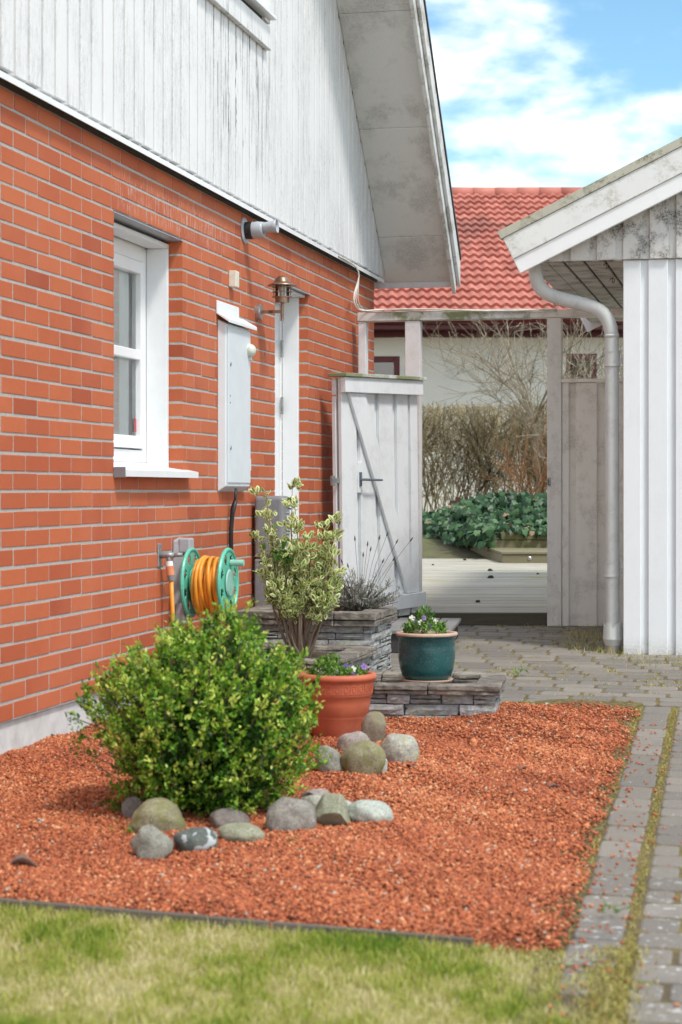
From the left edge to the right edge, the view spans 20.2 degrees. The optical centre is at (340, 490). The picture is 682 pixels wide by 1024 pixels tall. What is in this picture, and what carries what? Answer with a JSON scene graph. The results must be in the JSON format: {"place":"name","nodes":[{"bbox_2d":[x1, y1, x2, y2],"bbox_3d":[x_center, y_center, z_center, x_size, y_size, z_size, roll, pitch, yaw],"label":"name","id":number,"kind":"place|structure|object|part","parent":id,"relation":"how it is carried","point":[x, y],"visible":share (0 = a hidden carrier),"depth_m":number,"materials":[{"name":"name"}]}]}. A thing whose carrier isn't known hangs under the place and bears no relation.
{"place":"outdoors","nodes":[
{"label":"outdoors","id":0,"kind":"place"},
{"bbox_2d":[0,901,630,1023],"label":"lawn","id":1,"kind":"structure","parent":0,"point":[144,983],"depth_m":4.41,"materials":[{"name":"plant"}]},
{"bbox_2d":[422,533,487,558],"bbox_3d":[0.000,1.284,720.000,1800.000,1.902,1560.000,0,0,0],"label":"ground","id":2,"kind":"structure","parent":0,"point":[435,548],"depth_m":19.18,"materials":[{"name":"green plant"}]},
{"bbox_2d":[0,0,460,754],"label":"brick house","id":3,"kind":"structure","parent":2,"relation":"on","point":[152,152],"depth_m":9.75,"materials":[{"name":"brick"}]},
{"bbox_2d":[113,211,197,477],"bbox_3d":[-1.005,-0.670,9.359,0.294,1.221,1.151,0,0,13],"label":"window","id":4,"kind":"structure","parent":3,"relation":"in","point":[149,267],"depth_m":9.71,"materials":[{"name":"white wood"}]},
{"bbox_2d":[157,543,182,580],"bbox_3d":[-0.838,0.354,9.424,0.119,0.185,0.058,0,0,13],"label":"water tap","id":5,"kind":"object","parent":3,"relation":"attached to","point":[168,556],"visible":1,"depth_m":9.41,"materials":[{"name":"white metal"}]},
{"bbox_2d":[173,537,244,624],"bbox_3d":[-0.667,0.457,9.660,0.350,0.438,0.357,0,0,13],"label":"hose reel","id":6,"kind":"object","parent":3,"relation":"attached to","point":[227,582],"visible":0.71,"depth_m":9.63,"materials":[{"name":"green plastic"}]},
{"bbox_2d":[169,555,225,638],"bbox_3d":[-0.700,0.678,9.583,0.213,0.702,0.435,0,0,13],"label":"garden hose","id":7,"kind":"object","parent":6,"relation":"hanging from","point":[203,593],"visible":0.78,"depth_m":9.55,"materials":[{"name":"orange rubber"}]},
{"bbox_2d":[229,488,237,626],"bbox_3d":[-0.599,0.494,10.615,0.052,1.012,0.030,0,0,13],"label":"black cable","id":8,"kind":"object","parent":3,"relation":"attached to","point":[232,511],"visible":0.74,"depth_m":10.61,"materials":[{"name":"rubber"}]},
{"bbox_2d":[229,270,238,287],"bbox_3d":[-0.596,-1.176,10.681,0.042,0.090,0.070,0,0,13],"label":"sensor box","id":9,"kind":"object","parent":3,"relation":"attached to","point":[234,279],"visible":1,"depth_m":10.65,"materials":[{"name":"beige plastic"}]},
{"bbox_2d":[216,300,256,491],"bbox_3d":[-0.580,-0.512,10.679,0.075,1.039,0.582,0,0,13],"label":"meter cabinet","id":10,"kind":"object","parent":3,"relation":"attached to","point":[234,464],"visible":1,"depth_m":10.56,"materials":[{"name":"metal"}]},
{"bbox_3d":[-0.567,-0.469,10.685,0.005,0.856,0.455,0,0,13],"label":"door","id":11,"kind":"part","parent":10,"relation":"part of","materials":[{"name":"white metal"}]},
{"bbox_2d":[247,344,255,360],"bbox_3d":[-0.508,-0.784,10.876,0.051,0.095,0.087,0,0,13],"label":"cable gland","id":12,"kind":"object","parent":10,"relation":"attached to","point":[251,350],"visible":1,"depth_m":10.85,"materials":[{"name":"white plastic"}]},
{"bbox_2d":[209,0,276,50],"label":"gable window","id":13,"kind":"structure","parent":3,"relation":"in","point":[253,17],"depth_m":10.87,"materials":[{"name":"paint"}]},
{"bbox_2d":[241,217,278,243],"bbox_3d":[-0.458,-1.486,10.948,0.200,0.154,0.154,0,0,13],"label":"flue vent","id":14,"kind":"object","parent":3,"relation":"attached to","point":[252,229],"visible":1,"depth_m":10.92,"materials":[{"name":"grey plastic"}]},
{"bbox_2d":[254,276,296,320],"bbox_3d":[-0.377,-1.122,11.203,0.242,0.266,0.174,0,0,13],"label":"wall lamp","id":15,"kind":"object","parent":3,"relation":"attached to","point":[281,284],"visible":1,"depth_m":11.18,"materials":[{"name":"metal"}]},
{"bbox_2d":[274,280,310,541],"bbox_3d":[-0.415,-0.189,12.096,0.247,2.178,0.916,0,0,13],"label":"door","id":16,"kind":"structure","parent":3,"relation":"in","point":[286,453],"depth_m":12.47,"materials":[{"name":"white wood"}]},
{"bbox_2d":[338,255,556,311],"bbox_3d":[0.684,-1.427,13.544,1.583,0.356,0.603,0,0,-13],"label":"cable bundle","id":17,"kind":"object","parent":3,"relation":"attached to","point":[441,310],"visible":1,"depth_m":13.58,"materials":[{"name":"white plastic"}]},
{"bbox_2d":[0,898,473,950],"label":"timber edging","id":18,"kind":"object","parent":2,"relation":"on","point":[258,923],"visible":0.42,"depth_m":4.95,"materials":[{"name":"wood"}]},
{"bbox_2d":[0,699,642,957],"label":"planting bed","id":19,"kind":"object","parent":2,"relation":"on","point":[620,704],"visible":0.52,"depth_m":6.97,"materials":[{"name":"stone"}]},
{"bbox_2d":[98,798,113,805],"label":"weed","id":20,"kind":"object","parent":19,"relation":"on","point":[101,802],"visible":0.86,"depth_m":6.51,"materials":[{"name":"green plant"}]},
{"bbox_2d":[110,826,134,833],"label":"weed","id":21,"kind":"object","parent":19,"relation":"on","point":[129,829],"visible":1,"depth_m":6.05,"materials":[{"name":"green plant"}]},
{"bbox_2d":[315,745,342,772],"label":"cobble","id":22,"kind":"object","parent":19,"relation":"on","point":[334,762],"visible":0.56,"depth_m":7.17,"materials":[{"name":"grey stone"}]},
{"bbox_2d":[298,671,376,737],"bbox_3d":[-0.015,0.915,8.120,0.333,0.285,0.333,0,0,0],"label":"terracotta pot","id":23,"kind":"object","parent":19,"relation":"on","point":[346,704],"visible":0.76,"depth_m":8.00,"materials":[{"name":"ceramic"}]},
{"bbox_2d":[304,652,367,675],"bbox_3d":[-0.014,0.747,8.112,0.259,0.126,0.255,0,0,29],"label":"pansy plant","id":24,"kind":"object","parent":23,"relation":"on","point":[327,666],"visible":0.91,"depth_m":8.07,"materials":[{"name":"green plant"}]},
{"bbox_2d":[0,697,681,1023],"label":"crushed brick","id":25,"kind":"object","parent":19,"relation":"on","point":[175,874],"visible":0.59,"depth_m":5.88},
{"bbox_2d":[10,854,38,866],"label":"dead leaf","id":26,"kind":"object","parent":25,"relation":"on","point":[22,859],"visible":1,"depth_m":5.51,"materials":[{"name":"brown plant"}]},
{"bbox_2d":[121,796,141,818],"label":"rounded stone","id":27,"kind":"object","parent":25,"relation":"on","point":[130,805],"visible":0.48,"depth_m":6.28,"materials":[{"name":"grey stone"}]},
{"bbox_2d":[130,824,172,860],"bbox_3d":[-0.569,1.058,5.773,0.113,0.113,0.097,0,0,-40],"label":"angular stone","id":28,"kind":"object","parent":25,"relation":"on","point":[150,841],"visible":0.98,"depth_m":5.74,"materials":[{"name":"grey stone"}]},
{"bbox_2d":[129,797,185,833],"bbox_3d":[-0.587,1.060,6.124,0.183,0.150,0.145,0,0,0],"label":"rounded stone","id":29,"kind":"object","parent":25,"relation":"on","point":[162,814],"visible":0.57,"depth_m":6.07,"materials":[{"name":"grey stone"}]},
{"bbox_2d":[173,827,217,851],"bbox_3d":[-0.444,1.071,5.852,0.138,0.084,0.112,0,0,0],"label":"rounded stone","id":30,"kind":"object","parent":25,"relation":"on","point":[196,838],"visible":0.88,"depth_m":5.81,"materials":[{"name":"grey stone"}]},
{"bbox_2d":[65,595,331,818],"bbox_3d":[-0.472,0.731,6.447,0.892,0.750,0.826,0,0,0],"label":"boxwood bush","id":31,"kind":"object","parent":25,"relation":"on","point":[221,698],"visible":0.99,"depth_m":6.30,"materials":[{"name":"green plant"}]},
{"bbox_2d":[209,808,249,828],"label":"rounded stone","id":32,"kind":"object","parent":25,"relation":"on","point":[218,818],"visible":0.6,"depth_m":6.15,"materials":[{"name":"grey stone"}]},
{"bbox_2d":[218,822,264,842],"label":"rounded stone","id":33,"kind":"object","parent":25,"relation":"on","point":[234,832],"visible":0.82,"depth_m":5.95,"materials":[{"name":"grey stone"}]},
{"bbox_2d":[266,796,315,832],"bbox_3d":[-0.159,1.050,6.100,0.161,0.148,0.129,0,0,0],"label":"rounded stone","id":34,"kind":"object","parent":25,"relation":"on","point":[284,813],"visible":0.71,"depth_m":6.05,"materials":[{"name":"stone"}]},
{"bbox_2d":[301,795,320,808],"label":"rounded stone","id":35,"kind":"object","parent":25,"relation":"on","point":[312,800],"visible":0.29,"depth_m":6.38,"materials":[{"name":"grey stone"}]},
{"bbox_2d":[301,788,328,796],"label":"angular stone","id":36,"kind":"object","parent":25,"relation":"on","point":[320,792],"visible":0.42,"depth_m":6.64,"materials":[{"name":"grey stone"}]},
{"bbox_2d":[315,793,351,824],"bbox_3d":[-0.029,1.050,6.218,0.127,0.132,0.112,0,0,30],"label":"rounded stone","id":37,"kind":"object","parent":25,"relation":"on","point":[331,809],"visible":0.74,"depth_m":6.19,"materials":[{"name":"grey stone"}]},
{"bbox_2d":[340,740,385,774],"bbox_3d":[0.082,1.016,7.194,0.174,0.156,0.135,0,0,0],"label":"cobble","id":38,"kind":"object","parent":25,"relation":"on","point":[366,757],"visible":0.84,"depth_m":7.14,"materials":[{"name":"green stone"}]},
{"bbox_2d":[349,799,393,822],"bbox_3d":[0.098,1.056,6.245,0.148,0.094,0.117,0,0,0],"label":"rounded stone","id":39,"kind":"object","parent":25,"relation":"on","point":[364,810],"visible":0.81,"depth_m":6.21,"materials":[{"name":"grey stone"}]},
{"bbox_2d":[361,711,385,741],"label":"cobble","id":40,"kind":"object","parent":25,"relation":"on","point":[373,725],"visible":0.73,"depth_m":7.92,"materials":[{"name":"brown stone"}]},
{"bbox_2d":[381,759,387,771],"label":"cobble","id":41,"kind":"object","parent":25,"relation":"on","point":[384,769],"visible":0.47,"depth_m":7.21,"materials":[{"name":"white stone"}]},
{"bbox_2d":[381,733,419,762],"bbox_3d":[0.223,1.014,7.411,0.162,0.146,0.128,0,0,0],"label":"cobble","id":42,"kind":"object","parent":25,"relation":"on","point":[400,747],"visible":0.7,"depth_m":7.36,"materials":[{"name":"stone"}]},
{"bbox_2d":[549,783,558,787],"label":"dead leaf","id":43,"kind":"object","parent":25,"relation":"on","point":[552,785],"visible":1,"depth_m":6.81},
{"bbox_2d":[337,731,369,750],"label":"cobble","id":44,"kind":"object","parent":19,"relation":"on","point":[344,741],"visible":0.43,"depth_m":7.65,"materials":[{"name":"stone"}]},
{"bbox_2d":[368,670,506,718],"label":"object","id":45,"kind":"object","parent":19,"relation":"on","point":[461,693],"visible":0.48,"depth_m":8.72,"materials":[{"name":"stone"}]},
{"bbox_2d":[400,677,452,683],"bbox_3d":[0.402,0.889,8.980,0.250,0.014,0.250,0,0,0],"label":"pot saucer","id":46,"kind":"object","parent":45,"relation":"on","point":[403,679],"visible":0.51,"depth_m":8.89,"materials":[{"name":"beige ceramic"}]},
{"bbox_2d":[396,630,457,680],"bbox_3d":[0.402,0.774,8.980,0.292,0.220,0.292,0,0,0],"label":"teal pot","id":47,"kind":"object","parent":46,"relation":"on","point":[425,656],"visible":0.96,"depth_m":8.87,"materials":[{"name":"ceramic"}]},
{"bbox_2d":[401,605,447,633],"bbox_3d":[0.391,0.610,8.982,0.228,0.148,0.232,0,0,0],"label":"pansy plant","id":48,"kind":"object","parent":47,"relation":"on","point":[422,621],"visible":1,"depth_m":8.94,"materials":[{"name":"green plant"}]},
{"bbox_2d":[397,559,546,625],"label":"deck","id":49,"kind":"structure","parent":2,"relation":"on","point":[512,594],"depth_m":15.10,"materials":[{"name":"grey wood"}]},
{"bbox_2d":[470,526,546,562],"bbox_3d":[1.780,0.493,20.286,1.876,0.381,4.757,0,0,0],"label":"raised planter","id":50,"kind":"object","parent":49,"relation":"on","point":[514,548],"visible":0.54,"depth_m":18.44,"materials":[{"name":"brown wood"}]},
{"bbox_2d":[449,478,460,504],"bbox_3d":[1.286,0.182,21.615,0.147,0.647,0.030,0,0,0],"label":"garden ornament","id":51,"kind":"object","parent":50,"relation":"on","point":[456,501],"visible":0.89,"depth_m":21.60,"materials":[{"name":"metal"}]},
{"bbox_2d":[422,490,546,551],"bbox_3d":[1.526,0.298,20.574,1.896,0.614,4.580,0,0,0],"label":"ivy","id":52,"kind":"object","parent":50,"relation":"on","point":[471,522],"visible":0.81,"depth_m":19.07,"materials":[{"name":"green plant"}]},
{"bbox_2d":[422,400,546,511],"bbox_3d":[2.427,-0.325,25.201,5.905,1.936,1.153,0,0,0],"label":"bare hedge","id":53,"kind":"object","parent":2,"relation":"on","point":[472,450],"visible":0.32,"depth_m":24.95,"materials":[{"name":"brown plant"}]},
{"bbox_2d":[374,187,622,511],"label":"cream house","id":54,"kind":"structure","parent":2,"relation":"on","point":[491,277],"depth_m":28.60,"materials":[{"name":"paint"}]},
{"bbox_2d":[374,356,399,375],"bbox_3d":[0.139,-1.527,28.670,1.477,0.950,0.080,0,0,0],"label":"window","id":55,"kind":"structure","parent":54,"relation":"in","point":[396,359],"depth_m":28.63,"materials":[{"name":"red paint"}]},
{"bbox_2d":[566,354,596,383],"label":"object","id":56,"kind":"structure","parent":54,"relation":"in","point":[581,356],"depth_m":28.63,"materials":[{"name":"grey paint"}]},
{"bbox_2d":[394,299,622,491],"bbox_3d":[3.181,-1.036,24.147,4.997,2.743,4.770,0,0,0],"label":"bare tree","id":57,"kind":"object","parent":2,"relation":"on","point":[529,414],"visible":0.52,"depth_m":23.82,"materials":[{"name":"brown plant"}]},
{"bbox_2d":[472,381,546,494],"bbox_3d":[2.247,-0.521,23.005,1.399,1.619,1.758,0,0,0],"label":"orange twig shrub","id":58,"kind":"object","parent":2,"relation":"on","point":[542,483],"visible":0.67,"depth_m":23.17,"materials":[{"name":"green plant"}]},
{"bbox_2d":[497,137,681,655],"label":"white garage","id":59,"kind":"structure","parent":2,"relation":"on","point":[599,247],"depth_m":11.53,"materials":[{"name":"paint"}]},
{"bbox_2d":[384,625,681,1023],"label":"paved path","id":60,"kind":"structure","parent":0,"point":[662,908],"depth_m":6.61,"materials":[{"name":"grey stone"}]},
{"bbox_2d":[255,496,289,606],"bbox_3d":[-0.398,0.541,11.152,0.183,1.017,0.170,0,0,13],"label":"heat pump cabinet","id":61,"kind":"object","parent":60,"relation":"on","point":[279,507],"visible":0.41,"depth_m":11.08,"materials":[{"name":"grey plastic"}]},
{"bbox_2d":[228,644,377,693],"bbox_3d":[-0.290,0.942,9.979,0.814,0.210,0.954,0,0,13],"label":"stone planter","id":62,"kind":"object","parent":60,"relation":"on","point":[358,655],"visible":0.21,"depth_m":10.10,"materials":[{"name":"stone"}]},
{"bbox_2d":[247,477,347,657],"bbox_3d":[-0.228,0.414,9.940,0.526,0.972,0.369,0,0,0],"label":"variegated shrub","id":63,"kind":"object","parent":62,"relation":"on","point":[309,598],"visible":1,"depth_m":9.88,"materials":[{"name":"green plant"}]},
{"bbox_2d":[235,605,396,670],"bbox_3d":[-0.129,0.845,10.711,0.809,0.370,0.635,0,0,13],"label":"stone planter","id":64,"kind":"object","parent":60,"relation":"on","point":[368,627],"visible":0.4,"depth_m":10.44,"materials":[{"name":"stone"}]},
{"bbox_2d":[329,532,412,610],"bbox_3d":[0.120,0.466,10.713,0.511,0.469,0.310,0,0,18],"label":"lavender","id":65,"kind":"object","parent":64,"relation":"on","point":[357,597],"visible":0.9,"depth_m":10.67,"materials":[{"name":"grey plant"}]},
{"bbox_2d":[389,618,460,652],"bbox_3d":[0.249,0.920,12.230,0.970,0.140,1.150,0,0,7],"label":"wooden step","id":66,"kind":"object","parent":60,"relation":"on","point":[451,624],"visible":0.16,"depth_m":12.04,"materials":[{"name":"grey wood"}]},
{"bbox_2d":[357,308,622,625],"bbox_3d":[1.111,-0.147,13.589,2.015,2.255,0.116,0,0,13],"label":"pergola frame","id":67,"kind":"object","parent":60,"relation":"on","point":[413,342],"visible":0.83,"depth_m":13.47,"materials":[{"name":"paint"}]},
{"bbox_2d":[328,373,425,615],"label":"wooden gate","id":68,"kind":"structure","parent":67,"relation":"attached to","point":[374,480],"depth_m":13.12,"materials":[{"name":"paint"}]},
{"bbox_2d":[512,664,528,673],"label":"weed","id":69,"kind":"object","parent":60,"relation":"on","point":[515,671],"visible":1,"depth_m":10.43,"materials":[{"name":"green plant"}]},
{"bbox_2d":[456,624,681,1023],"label":"moss","id":70,"kind":"object","parent":60,"relation":"on","point":[619,994],"visible":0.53,"depth_m":4.58,"materials":[{"name":"green plant"}]},
{"bbox_2d":[561,378,622,626],"bbox_3d":[1.823,0.087,13.417,0.550,1.734,0.080,0,0,13],"label":"board fence","id":71,"kind":"object","parent":60,"relation":"on","point":[583,513],"visible":0.5,"depth_m":13.42,"materials":[{"name":"grey paint"}]},
{"bbox_2d":[605,645,620,653],"bbox_3d":[1.659,0.978,11.681,0.096,0.064,0.096,0,0,13],"label":"drain socket","id":72,"kind":"object","parent":60,"relation":"on","point":[611,648],"visible":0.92,"depth_m":11.64,"materials":[{"name":"ceramic"}]},
{"bbox_2d":[600,900,630,913],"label":"weed","id":73,"kind":"object","parent":60,"relation":"on","point":[614,909],"visible":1,"depth_m":5.02,"materials":[{"name":"green plant"}]},
{"bbox_2d":[426,0,681,186],"label":"sky","id":74,"kind":"structure","parent":0,"point":[533,93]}
]}

